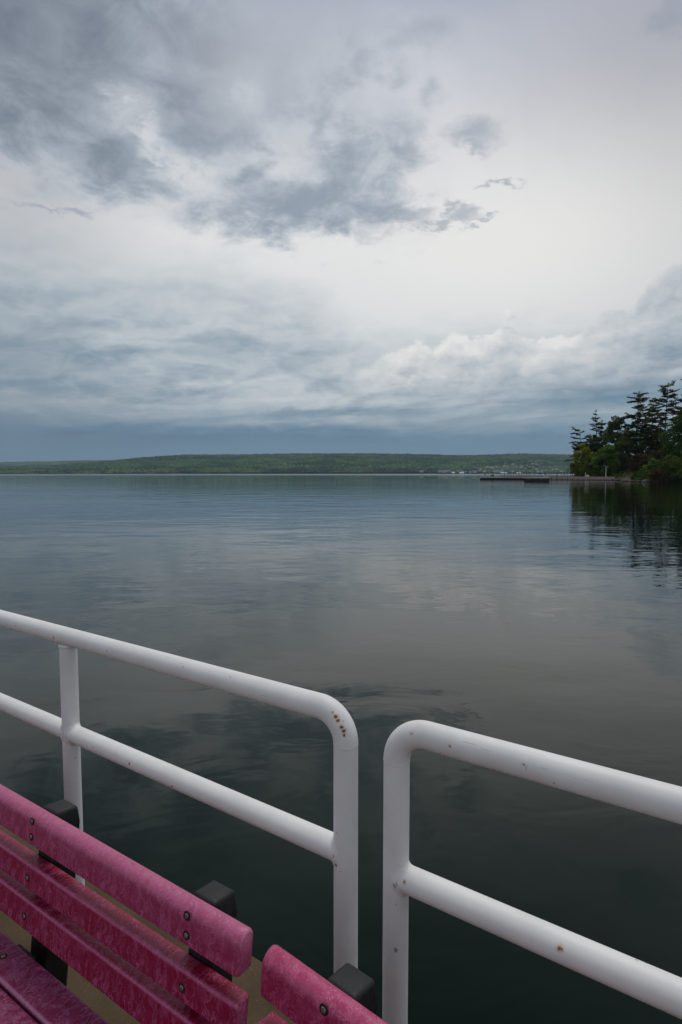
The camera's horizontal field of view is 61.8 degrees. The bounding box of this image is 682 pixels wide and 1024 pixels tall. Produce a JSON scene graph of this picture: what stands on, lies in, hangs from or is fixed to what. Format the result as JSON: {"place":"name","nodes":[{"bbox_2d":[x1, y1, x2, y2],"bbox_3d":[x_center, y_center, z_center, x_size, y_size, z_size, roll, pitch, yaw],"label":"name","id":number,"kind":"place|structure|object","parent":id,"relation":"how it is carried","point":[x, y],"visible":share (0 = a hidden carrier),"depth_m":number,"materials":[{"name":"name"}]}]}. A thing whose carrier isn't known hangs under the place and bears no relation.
{"place":"outdoors","nodes":[
{"label":"outdoors","id":0,"kind":"place"},
{"bbox_2d":[0,460,108,465],"bbox_3d":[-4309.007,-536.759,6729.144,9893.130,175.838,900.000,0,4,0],"label":"hills","id":1,"kind":"structure","parent":0,"point":[28,463],"depth_m":7020.78,"materials":[{"name":"green plant"}]},
{"bbox_2d":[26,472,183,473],"bbox_3d":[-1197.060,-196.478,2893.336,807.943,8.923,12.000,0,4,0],"label":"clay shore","id":2,"kind":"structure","parent":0,"point":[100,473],"depth_m":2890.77,"materials":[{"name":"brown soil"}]},
{"bbox_2d":[0,825,294,1023],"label":"deck","id":3,"kind":"structure","parent":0,"point":[110,1011],"depth_m":1.85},
{"bbox_2d":[0,784,252,1023],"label":"bench","id":4,"kind":"object","parent":3,"relation":"on","point":[138,971],"visible":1,"depth_m":1.30,"materials":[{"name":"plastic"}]},
{"bbox_2d":[0,610,357,972],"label":"railing","id":5,"kind":"object","parent":3,"relation":"on","point":[338,847],"visible":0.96,"depth_m":1.57,"materials":[{"name":"white metal"}]},
{"bbox_2d":[258,945,387,1023],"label":"bench","id":6,"kind":"object","parent":3,"relation":"on","point":[294,989],"visible":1,"depth_m":1.01,"materials":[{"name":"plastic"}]},
{"bbox_2d":[382,720,681,1023],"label":"railing","id":7,"kind":"object","parent":3,"relation":"on","point":[404,878],"visible":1,"depth_m":1.15,"materials":[{"name":"white metal"}]},
{"bbox_2d":[0,472,569,473],"bbox_3d":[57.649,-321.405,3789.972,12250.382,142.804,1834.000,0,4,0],"label":"hills","id":8,"kind":"structure","parent":0,"point":[301,473],"depth_m":2900.75,"materials":[{"name":"green plant"}]},
{"bbox_2d":[0,453,607,472],"bbox_3d":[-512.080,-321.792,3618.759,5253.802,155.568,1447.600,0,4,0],"label":"forest","id":9,"kind":"object","parent":8,"relation":"on","point":[312,462],"visible":0.91,"depth_m":3311.42,"materials":[{"name":"green plant"}]},
{"bbox_2d":[0,474,681,1023],"bbox_3d":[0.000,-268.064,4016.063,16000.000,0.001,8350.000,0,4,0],"label":"water","id":10,"kind":"structure","parent":0,"point":[542,616],"depth_m":6.02,"materials":[{"name":"black liquid"}]},
{"bbox_2d":[524,477,549,480],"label":"float","id":11,"kind":"object","parent":10,"relation":"on","point":[536,478],"visible":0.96,"depth_m":164.26,"materials":[{"name":"grey wood"}]},
{"bbox_2d":[511,476,575,476],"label":"jetty","id":12,"kind":"object","parent":10,"relation":"in","point":[541,476],"visible":0.18,"depth_m":275.39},
{"bbox_2d":[480,476,614,479],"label":"pier","id":13,"kind":"structure","parent":10,"relation":"in","point":[551,478],"depth_m":199.55,"materials":[{"name":"brown wood"}]},
{"bbox_2d":[0,0,681,461],"label":"sky","id":14,"kind":"structure","parent":0,"point":[442,227],"materials":[{"name":"grey"}]},
{"bbox_2d":[583,471,680,479],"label":"shore ground","id":15,"kind":"structure","parent":0,"point":[626,477],"depth_m":189.17,"materials":[{"name":"soil"}]},
{"bbox_2d":[569,461,582,476],"bbox_3d":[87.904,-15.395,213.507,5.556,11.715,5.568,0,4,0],"label":"bush","id":16,"kind":"object","parent":15,"relation":"on","point":[570,469],"visible":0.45,"depth_m":212.50,"materials":[{"name":"green plant"}]},
{"bbox_2d":[564,427,589,475],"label":"pine tree","id":17,"kind":"object","parent":15,"relation":"on","point":[576,447],"visible":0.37,"depth_m":224.30,"materials":[{"name":"green plant"}]},
{"bbox_2d":[572,443,593,476],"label":"leafy tree","id":18,"kind":"object","parent":15,"relation":"on","point":[586,453],"visible":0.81,"depth_m":210.57,"materials":[{"name":"green plant"}]},
{"bbox_2d":[583,434,593,475],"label":"pine tree","id":19,"kind":"object","parent":15,"relation":"on","point":[589,437],"visible":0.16,"depth_m":222.62,"materials":[{"name":"green plant"}]},
{"bbox_2d":[586,463,600,476],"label":"bush","id":20,"kind":"object","parent":15,"relation":"on","point":[592,471],"visible":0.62,"depth_m":205.05,"materials":[{"name":"green plant"}]},
{"bbox_2d":[588,410,602,472],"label":"pine tree","id":21,"kind":"object","parent":15,"relation":"on","point":[594,425],"visible":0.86,"depth_m":213.90,"materials":[{"name":"green plant"}]},
{"bbox_2d":[588,434,605,474],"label":"leafy tree","id":22,"kind":"object","parent":15,"relation":"on","point":[594,439],"visible":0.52,"depth_m":213.83,"materials":[{"name":"green plant"}]},
{"bbox_2d":[597,420,607,470],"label":"pine tree","id":23,"kind":"object","parent":15,"relation":"on","point":[600,431],"visible":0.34,"depth_m":217.03,"materials":[{"name":"green plant"}]},
{"bbox_2d":[591,445,622,476],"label":"leafy tree","id":24,"kind":"object","parent":15,"relation":"on","point":[608,453],"visible":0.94,"depth_m":200.76,"materials":[{"name":"green plant"}]},
{"bbox_2d":[603,434,617,465],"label":"leafy tree","id":25,"kind":"object","parent":15,"relation":"on","point":[612,441],"visible":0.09,"depth_m":230.09,"materials":[{"name":"green plant"}]},
{"bbox_2d":[600,415,630,462],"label":"leafy tree","id":26,"kind":"object","parent":15,"relation":"on","point":[615,423],"visible":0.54,"depth_m":205.25,"materials":[{"name":"green plant"}]},
{"bbox_2d":[613,436,639,472],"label":"leafy tree","id":27,"kind":"object","parent":15,"relation":"on","point":[623,443],"visible":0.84,"depth_m":197.75,"materials":[{"name":"green plant"}]},
{"bbox_2d":[614,429,639,456],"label":"leafy tree","id":28,"kind":"object","parent":15,"relation":"on","point":[633,430],"visible":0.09,"depth_m":219.21,"materials":[{"name":"green plant"}]},
{"bbox_2d":[578,465,680,479],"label":"undergrowth","id":29,"kind":"object","parent":15,"relation":"on","point":[627,471],"visible":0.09,"depth_m":193.92,"materials":[{"name":"green plant"}]},
{"bbox_2d":[631,471,638,479],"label":"bush","id":30,"kind":"object","parent":15,"relation":"on","point":[634,477],"visible":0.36,"depth_m":157.44,"materials":[{"name":"green plant"}]},
{"bbox_2d":[618,391,655,453],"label":"pine tree","id":31,"kind":"object","parent":15,"relation":"on","point":[640,406],"visible":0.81,"depth_m":200.65,"materials":[{"name":"green plant"}]},
{"bbox_2d":[628,440,648,457],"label":"leafy tree","id":32,"kind":"object","parent":15,"relation":"on","point":[640,450],"visible":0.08,"depth_m":212.21,"materials":[{"name":"green plant"}]},
{"bbox_2d":[628,454,653,472],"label":"leafy tree","id":33,"kind":"object","parent":15,"relation":"on","point":[638,464],"visible":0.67,"depth_m":179.48,"materials":[{"name":"green plant"}]},
{"bbox_2d":[635,465,649,480],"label":"bush","id":34,"kind":"object","parent":15,"relation":"on","point":[640,472],"visible":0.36,"depth_m":153.00,"materials":[{"name":"green plant"}]},
{"bbox_2d":[627,418,661,463],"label":"pine tree","id":35,"kind":"object","parent":15,"relation":"on","point":[645,435],"visible":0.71,"depth_m":195.24,"materials":[{"name":"green plant"}]},
{"bbox_2d":[632,428,660,453],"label":"leafy tree","id":36,"kind":"object","parent":15,"relation":"on","point":[647,436],"visible":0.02,"depth_m":222.79,"materials":[{"name":"green plant"}]},
{"bbox_2d":[638,397,664,450],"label":"pine tree","id":37,"kind":"object","parent":15,"relation":"on","point":[655,405],"visible":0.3,"depth_m":205.81,"materials":[{"name":"green plant"}]},
{"bbox_2d":[640,457,663,479],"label":"bush","id":38,"kind":"object","parent":15,"relation":"on","point":[645,475],"visible":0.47,"depth_m":150.08,"materials":[{"name":"green plant"}]},
{"bbox_2d":[646,427,667,464],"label":"pine tree","id":39,"kind":"object","parent":15,"relation":"on","point":[657,443],"visible":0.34,"depth_m":196.97,"materials":[{"name":"green plant"}]},
{"bbox_2d":[643,448,670,467],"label":"leafy tree","id":40,"kind":"object","parent":15,"relation":"on","point":[654,454],"visible":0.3,"depth_m":174.61,"materials":[{"name":"green plant"}]},
{"bbox_2d":[648,470,666,481],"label":"bush","id":41,"kind":"object","parent":15,"relation":"on","point":[653,474],"visible":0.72,"depth_m":146.07,"materials":[{"name":"green plant"}]},
{"bbox_2d":[643,380,679,447],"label":"pine tree","id":42,"kind":"object","parent":15,"relation":"on","point":[664,390],"visible":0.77,"depth_m":190.11,"materials":[{"name":"green plant"}]},
{"bbox_2d":[650,454,674,478],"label":"bush","id":43,"kind":"object","parent":15,"relation":"on","point":[663,460],"visible":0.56,"depth_m":148.35,"materials":[{"name":"green plant"}]},
{"bbox_2d":[657,410,681,463],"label":"leafy tree","id":44,"kind":"object","parent":15,"relation":"on","point":[676,428],"visible":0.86,"depth_m":159.46,"materials":[{"name":"green plant"}]},
{"bbox_2d":[664,459,681,478],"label":"bush","id":45,"kind":"object","parent":15,"relation":"on","point":[675,467],"visible":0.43,"depth_m":145.67,"materials":[{"name":"green plant"}]},
{"bbox_2d":[666,450,681,472],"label":"bush","id":46,"kind":"object","parent":15,"relation":"on","point":[672,466],"visible":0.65,"depth_m":145.61,"materials":[{"name":"green plant"}]},
{"bbox_2d":[666,379,681,438],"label":"pine tree","id":47,"kind":"object","parent":15,"relation":"on","point":[678,407],"visible":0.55,"depth_m":184.84,"materials":[{"name":"green plant"}]},
{"bbox_2d":[677,465,681,478],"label":"bush","id":48,"kind":"object","parent":15,"relation":"on","point":[678,472],"visible":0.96,"depth_m":140.50,"materials":[{"name":"green plant"}]}
]}

